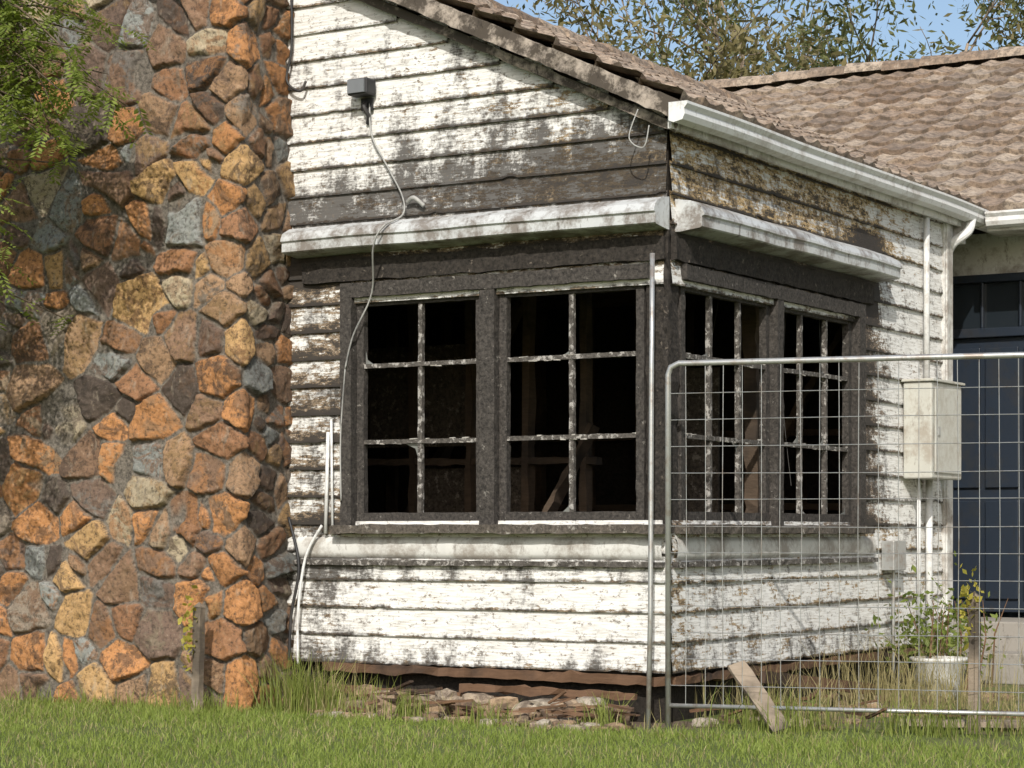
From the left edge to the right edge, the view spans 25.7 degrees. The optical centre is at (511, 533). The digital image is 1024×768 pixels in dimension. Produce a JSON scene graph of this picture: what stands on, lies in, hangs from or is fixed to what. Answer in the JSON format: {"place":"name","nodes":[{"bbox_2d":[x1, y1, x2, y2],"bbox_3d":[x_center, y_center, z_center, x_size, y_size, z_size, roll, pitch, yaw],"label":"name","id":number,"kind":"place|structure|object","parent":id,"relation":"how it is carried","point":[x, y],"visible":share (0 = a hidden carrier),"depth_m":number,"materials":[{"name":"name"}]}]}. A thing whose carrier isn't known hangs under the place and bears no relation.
{"place":"outdoors","nodes":[
{"label":"outdoors","id":0,"kind":"place"},
{"bbox_2d":[0,684,1023,767],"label":"ground","id":1,"kind":"structure","parent":0,"point":[688,722],"depth_m":11.57,"materials":[{"name":"green plant"}]},
{"bbox_2d":[0,0,155,360],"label":"pepper tree","id":2,"kind":"object","parent":1,"relation":"on","point":[11,11],"visible":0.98,"depth_m":12.98,"materials":[{"name":"green plant"}]},
{"bbox_2d":[0,0,296,709],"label":"stone chimney","id":3,"kind":"object","parent":1,"relation":"on","point":[146,418],"visible":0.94,"depth_m":13.88,"materials":[{"name":"brown stone"}]},
{"bbox_2d":[191,602,205,712],"bbox_3d":[-1.871,0.754,13.416,0.069,0.694,0.063,0,0,31],"label":"timber stake","id":4,"kind":"object","parent":1,"relation":"on","point":[198,635],"visible":0.91,"depth_m":13.40,"materials":[{"name":"wood"}]},
{"bbox_2d":[178,585,197,670],"bbox_3d":[-1.930,0.575,13.408,0.168,0.539,0.179,0,0,31],"label":"creeper sprig","id":5,"kind":"object","parent":4,"relation":"attached to","point":[187,638],"visible":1,"depth_m":13.38,"materials":[{"name":"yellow plant"}]},
{"bbox_2d":[0,650,1023,743],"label":"weeds","id":6,"kind":"object","parent":1,"relation":"on","point":[295,698],"visible":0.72,"depth_m":12.57,"materials":[{"name":"green plant"}]},
{"bbox_2d":[308,680,918,720],"bbox_3d":[0.523,0.963,12.889,3.563,0.209,1.421,0,0,11],"label":"burnt debris","id":7,"kind":"object","parent":1,"relation":"on","point":[568,712],"visible":0.73,"depth_m":12.65,"materials":[{"name":"brown wood"}]},
{"bbox_2d":[296,646,935,722],"bbox_3d":[0.879,0.960,15.210,2.580,0.320,4.360,0,0,31],"label":"underfloor lining","id":8,"kind":"object","parent":1,"relation":"on","point":[424,681],"visible":0.18,"depth_m":13.29,"materials":[{"name":"brown wood"}]},
{"bbox_2d":[322,645,944,700],"bbox_3d":[1.528,0.889,14.201,2.104,0.219,5.060,0,0,59],"label":"bottom plate","id":9,"kind":"object","parent":8,"relation":"on","point":[535,675],"visible":0.61,"depth_m":13.09,"materials":[{"name":"brown wood"}]},
{"bbox_2d":[286,0,666,673],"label":"front weatherboards","id":10,"kind":"object","parent":9,"relation":"on","point":[458,128],"visible":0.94,"depth_m":13.38,"materials":[{"name":"white wood"}]},
{"bbox_2d":[347,77,375,124],"bbox_3d":[-0.906,-2.606,13.568,0.150,0.269,0.137,0,0,31],"label":"junction box","id":11,"kind":"object","parent":10,"relation":"attached to","point":[361,87],"visible":1,"depth_m":13.53,"materials":[{"name":"plastic"}]},
{"bbox_2d":[285,0,649,663],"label":"loose cable","id":12,"kind":"object","parent":10,"relation":"attached to","point":[329,444],"visible":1,"depth_m":13.74,"materials":[{"name":"plastic"}]},
{"bbox_2d":[280,197,668,258],"bbox_3d":[-0.268,-1.793,13.160,2.565,0.191,0.191,0,0,31],"label":"front window awning","id":13,"kind":"object","parent":10,"relation":"attached to","point":[607,217],"visible":1,"depth_m":13.04,"materials":[{"name":"metal"}]},
{"bbox_2d":[669,130,942,673],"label":"side weatherboards","id":14,"kind":"object","parent":9,"relation":"on","point":[705,172],"visible":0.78,"depth_m":14.51,"materials":[{"name":"white wood"}]},
{"bbox_2d":[675,199,902,282],"bbox_3d":[1.776,-1.794,13.889,0.193,0.195,3.020,0,0,31],"label":"side window awning","id":15,"kind":"object","parent":14,"relation":"attached to","point":[713,223],"visible":1,"depth_m":13.55,"materials":[{"name":"metal"}]},
{"bbox_2d":[882,215,964,679],"bbox_3d":[2.865,-0.625,15.638,0.242,3.250,1.020,0,0,31],"label":"electricity meter box","id":16,"kind":"object","parent":14,"relation":"attached to","point":[920,457],"visible":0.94,"depth_m":15.61,"materials":[{"name":"paint"}]},
{"bbox_2d":[901,378,964,473],"bbox_3d":[2.961,-0.745,15.802,0.240,0.650,0.640,0,0,31],"label":"door and hood","id":17,"kind":"structure","parent":16,"relation":"in","point":[947,398],"depth_m":15.72,"materials":[{"name":"paint"}]},
{"bbox_2d":[941,221,964,635],"bbox_3d":[2.827,-0.750,16.626,1.000,3.100,0.275,0,0,31],"label":"corner stop post","id":18,"kind":"object","parent":8,"relation":"on","point":[949,231],"visible":0.27,"depth_m":16.30,"materials":[{"name":"white paint"}]},
{"bbox_2d":[245,625,1023,735],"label":"dry weeds","id":19,"kind":"object","parent":1,"relation":"on","point":[887,693],"visible":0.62,"depth_m":13.37,"materials":[{"name":"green plant"}]},
{"bbox_2d":[646,253,654,728],"bbox_3d":[0.764,-0.225,12.381,0.036,2.651,0.141,0,0,16],"label":"steel prop pole","id":20,"kind":"object","parent":1,"relation":"on","point":[650,486],"visible":0.85,"depth_m":12.37,"materials":[{"name":"grey metal"}]},
{"bbox_2d":[310,684,1017,730],"bbox_3d":[1.272,1.009,13.217,4.666,0.215,2.200,0,0,-19],"label":"rubble","id":21,"kind":"object","parent":1,"relation":"on","point":[481,698],"visible":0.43,"depth_m":12.87,"materials":[{"name":"stone"}]},
{"bbox_2d":[563,0,858,76],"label":"gum tree","id":22,"kind":"object","parent":1,"relation":"on","point":[726,2],"visible":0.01,"depth_m":35.78,"materials":[{"name":"green plant"}]},
{"bbox_2d":[588,0,854,79],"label":"gum tree","id":23,"kind":"object","parent":1,"relation":"on","point":[666,10],"visible":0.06,"depth_m":28.51,"materials":[{"name":"green plant"}]},
{"bbox_2d":[507,0,1006,81],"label":"gum tree","id":24,"kind":"object","parent":1,"relation":"on","point":[735,44],"visible":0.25,"depth_m":27.18,"materials":[{"name":"green plant"}]},
{"bbox_2d":[728,660,790,733],"bbox_3d":[1.337,0.886,12.188,0.104,0.377,0.477,0,0,-28],"label":"timber plank","id":25,"kind":"object","parent":1,"relation":"on","point":[749,675],"visible":0.93,"depth_m":12.19,"materials":[{"name":"brown wood"}]},
{"bbox_2d":[759,671,874,694],"bbox_3d":[1.873,0.911,13.632,0.048,0.252,1.808,0,0,29],"label":"timber plank","id":26,"kind":"object","parent":1,"relation":"on","point":[809,684],"visible":0.71,"depth_m":13.38,"materials":[{"name":"brown wood"}]},
{"bbox_2d":[665,352,1023,728],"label":"temporary fence","id":27,"kind":"object","parent":1,"relation":"on","point":[669,705],"visible":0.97,"depth_m":12.04,"materials":[{"name":"metal"}]},
{"bbox_2d":[676,0,1023,74],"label":"gum tree","id":28,"kind":"object","parent":1,"relation":"on","point":[848,25],"visible":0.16,"depth_m":29.34,"materials":[{"name":"green plant"}]},
{"bbox_2d":[864,550,1007,692],"bbox_3d":[2.898,0.632,15.226,0.866,1.043,2.105,0,0,31],"label":"shrub","id":29,"kind":"object","parent":1,"relation":"on","point":[932,629],"visible":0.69,"depth_m":14.96,"materials":[{"name":"green plant"}]},
{"bbox_2d":[910,656,967,699],"bbox_3d":[2.755,0.935,14.526,0.370,0.270,0.370,0,0,31],"label":"plant pot","id":30,"kind":"object","parent":1,"relation":"on","point":[946,660],"visible":0.38,"depth_m":14.39,"materials":[{"name":"white paint"}]},
{"bbox_2d":[898,719,1022,727],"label":"timber plank","id":31,"kind":"object","parent":1,"relation":"on","point":[983,723],"visible":0.36,"depth_m":12.20,"materials":[{"name":"wood"}]},
{"bbox_2d":[933,709,1023,717],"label":"timber plank","id":32,"kind":"object","parent":31,"relation":"on","point":[981,715],"visible":0.24,"depth_m":12.44,"materials":[{"name":"brown wood"}]},
{"bbox_2d":[968,591,980,733],"bbox_3d":[2.478,0.704,12.044,0.061,0.793,0.055,0,0,31],"label":"timber stake","id":33,"kind":"object","parent":1,"relation":"on","point":[973,675],"visible":0.7,"depth_m":12.03,"materials":[{"name":"wood"}]},
{"bbox_2d":[959,563,983,650],"bbox_3d":[2.450,0.395,12.009,0.140,0.475,0.211,0,0,31],"label":"creeper sprig","id":34,"kind":"object","parent":33,"relation":"attached to","point":[964,591],"visible":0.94,"depth_m":12.00,"materials":[{"name":"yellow plant"}]},
{"bbox_2d":[936,233,1023,655],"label":"rendered walls","id":35,"kind":"structure","parent":1,"relation":"on","point":[981,254],"depth_m":17.24,"materials":[{"name":"white paint"}]},
{"bbox_2d":[293,4,923,675],"bbox_3d":[-0.998,-1.594,16.309,7.030,4.788,4.408,0,0,31],"label":"wall framing lining","id":36,"kind":"object","parent":35,"relation":"attached to","point":[669,182],"depth_m":12.93,"materials":[{"name":"wood"}]},
{"bbox_2d":[292,557,877,567],"bbox_3d":[0.851,0.175,13.605,1.983,0.039,4.035,0,0,72],"label":"apron batten","id":37,"kind":"object","parent":36,"relation":"attached to","point":[614,564],"visible":0.94,"depth_m":13.27,"materials":[{"name":"white wood"}]},
{"bbox_2d":[296,537,875,560],"bbox_3d":[0.865,0.086,13.609,1.944,0.133,3.997,0,0,71],"label":"sill apron","id":38,"kind":"object","parent":37,"relation":"on","point":[619,548],"visible":0.95,"depth_m":13.29,"materials":[{"name":"white paint"}]},
{"bbox_2d":[301,227,873,524],"bbox_3d":[0.873,-0.855,13.577,1.939,1.730,3.939,0,0,71],"label":"corner post and lintel","id":39,"kind":"object","parent":38,"relation":"on","point":[666,247],"visible":0.85,"depth_m":12.94,"materials":[{"name":"wood"}]},
{"bbox_2d":[339,263,865,533],"bbox_3d":[0.929,-0.761,13.581,1.745,1.523,3.632,0,0,69],"label":"window frame","id":40,"kind":"object","parent":36,"relation":"attached to","point":[493,407],"visible":0.94,"depth_m":13.41,"materials":[{"name":"black wood"}]},
{"bbox_2d":[330,524,874,534],"bbox_3d":[0.653,-0.026,14.292,2.357,0.065,2.926,0,0,31],"label":"window sill","id":41,"kind":"structure","parent":40,"relation":"attached to","point":[503,529],"depth_m":13.13,"materials":[{"name":"white wood"}]},
{"bbox_2d":[366,352,844,513],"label":"broken glass edges","id":42,"kind":"object","parent":40,"relation":"on","point":[415,446],"visible":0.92,"depth_m":13.51,"materials":[{"name":"grey"}]},
{"bbox_2d":[364,293,847,513],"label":"window muntins","id":43,"kind":"object","parent":40,"relation":"attached to","point":[421,440],"depth_m":13.42,"materials":[{"name":"white wood"}]},
{"bbox_2d":[380,352,847,450],"bbox_3d":[0.991,-0.784,13.568,3.280,0.498,1.452,0,0,-23],"label":"putty residue","id":44,"kind":"object","parent":40,"relation":"on","point":[586,438],"visible":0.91,"depth_m":13.28},
{"bbox_2d":[367,301,841,520],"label":"burnt room walls","id":45,"kind":"structure","parent":36,"relation":"on","point":[615,471],"depth_m":17.65,"materials":[{"name":"black wood"}]},
{"bbox_2d":[368,344,719,512],"bbox_3d":[0.147,-0.400,15.291,2.583,1.800,0.284,0,0,20],"label":"scorched plasterboard","id":46,"kind":"object","parent":45,"relation":"on","point":[444,407],"visible":0.26,"depth_m":15.50,"materials":[{"name":"paint"}]},
{"bbox_2d":[712,299,821,482],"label":"hanging wires","id":47,"kind":"object","parent":36,"relation":"attached to","point":[783,352],"visible":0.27,"depth_m":14.64,"materials":[{"name":"metal"}]},
{"bbox_2d":[454,8,986,233],"bbox_3d":[3.501,-3.350,18.913,18.000,2.099,13.830,0,0,31],"label":"roof sarking","id":48,"kind":"object","parent":35,"relation":"on","point":[976,231],"visible":0.12,"depth_m":23.83,"materials":[{"name":"brown wood"}]},
{"bbox_2d":[436,0,1023,210],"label":"tiled roof","id":49,"kind":"structure","parent":35,"relation":"on","point":[957,132],"depth_m":18.88,"materials":[{"name":"tile"}]},
{"bbox_2d":[359,0,680,131],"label":"barge board","id":50,"kind":"object","parent":49,"relation":"attached to","point":[642,95],"visible":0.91,"depth_m":12.87,"materials":[{"name":"paint"}]},
{"bbox_2d":[475,0,1023,104],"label":"ridge caps","id":51,"kind":"object","parent":49,"relation":"on","point":[723,87],"visible":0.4,"depth_m":21.43,"materials":[{"name":"tile"}]},
{"bbox_2d":[953,272,1023,611],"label":"front door","id":52,"kind":"structure","parent":35,"relation":"attached to","point":[993,396],"depth_m":17.19,"materials":[{"name":"blue paint"}]},
{"bbox_2d":[953,281,1023,329],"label":"transom glass","id":53,"kind":"object","parent":52,"relation":"attached to","point":[1001,304],"visible":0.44,"depth_m":17.23,"materials":[{"name":"black glass"}]},
{"bbox_2d":[975,225,1023,236],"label":"eave soffit","id":54,"kind":"structure","parent":35,"relation":"attached to","point":[1009,233],"depth_m":16.88,"materials":[{"name":"white paint"}]},
{"bbox_2d":[668,120,1023,231],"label":"fascia","id":55,"kind":"structure","parent":54,"relation":"attached to","point":[768,158],"depth_m":14.23,"materials":[{"name":"white paint"}]},
{"bbox_2d":[668,100,1023,250],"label":"gutter","id":56,"kind":"object","parent":55,"relation":"attached to","point":[690,114],"visible":0.98,"depth_m":14.18,"materials":[{"name":"white paint"}]},
{"bbox_2d":[940,0,1023,51],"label":"gum tree","id":57,"kind":"object","parent":1,"relation":"on","point":[1010,36],"visible":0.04,"depth_m":30.41,"materials":[{"name":"green plant"}]},
{"bbox_2d":[949,617,1023,684],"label":"porch slab","id":58,"kind":"structure","parent":1,"relation":"on","point":[1008,627],"depth_m":16.22,"materials":[{"name":"beige concrete"}]},
{"bbox_2d":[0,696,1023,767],"bbox_3d":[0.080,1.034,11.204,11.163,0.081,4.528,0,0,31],"label":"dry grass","id":59,"kind":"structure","parent":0,"point":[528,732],"depth_m":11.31,"materials":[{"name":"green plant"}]},
{"bbox_2d":[368,290,841,520],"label":"burnt studs and joists","id":60,"kind":"object","parent":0,"point":[533,310],"visible":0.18,"depth_m":15.53,"materials":[{"name":"black wood"}]},
{"bbox_2d":[494,0,1023,80],"label":"sky","id":61,"kind":"structure","parent":0,"point":[954,29],"materials":[{"name":"blue"}]}
]}

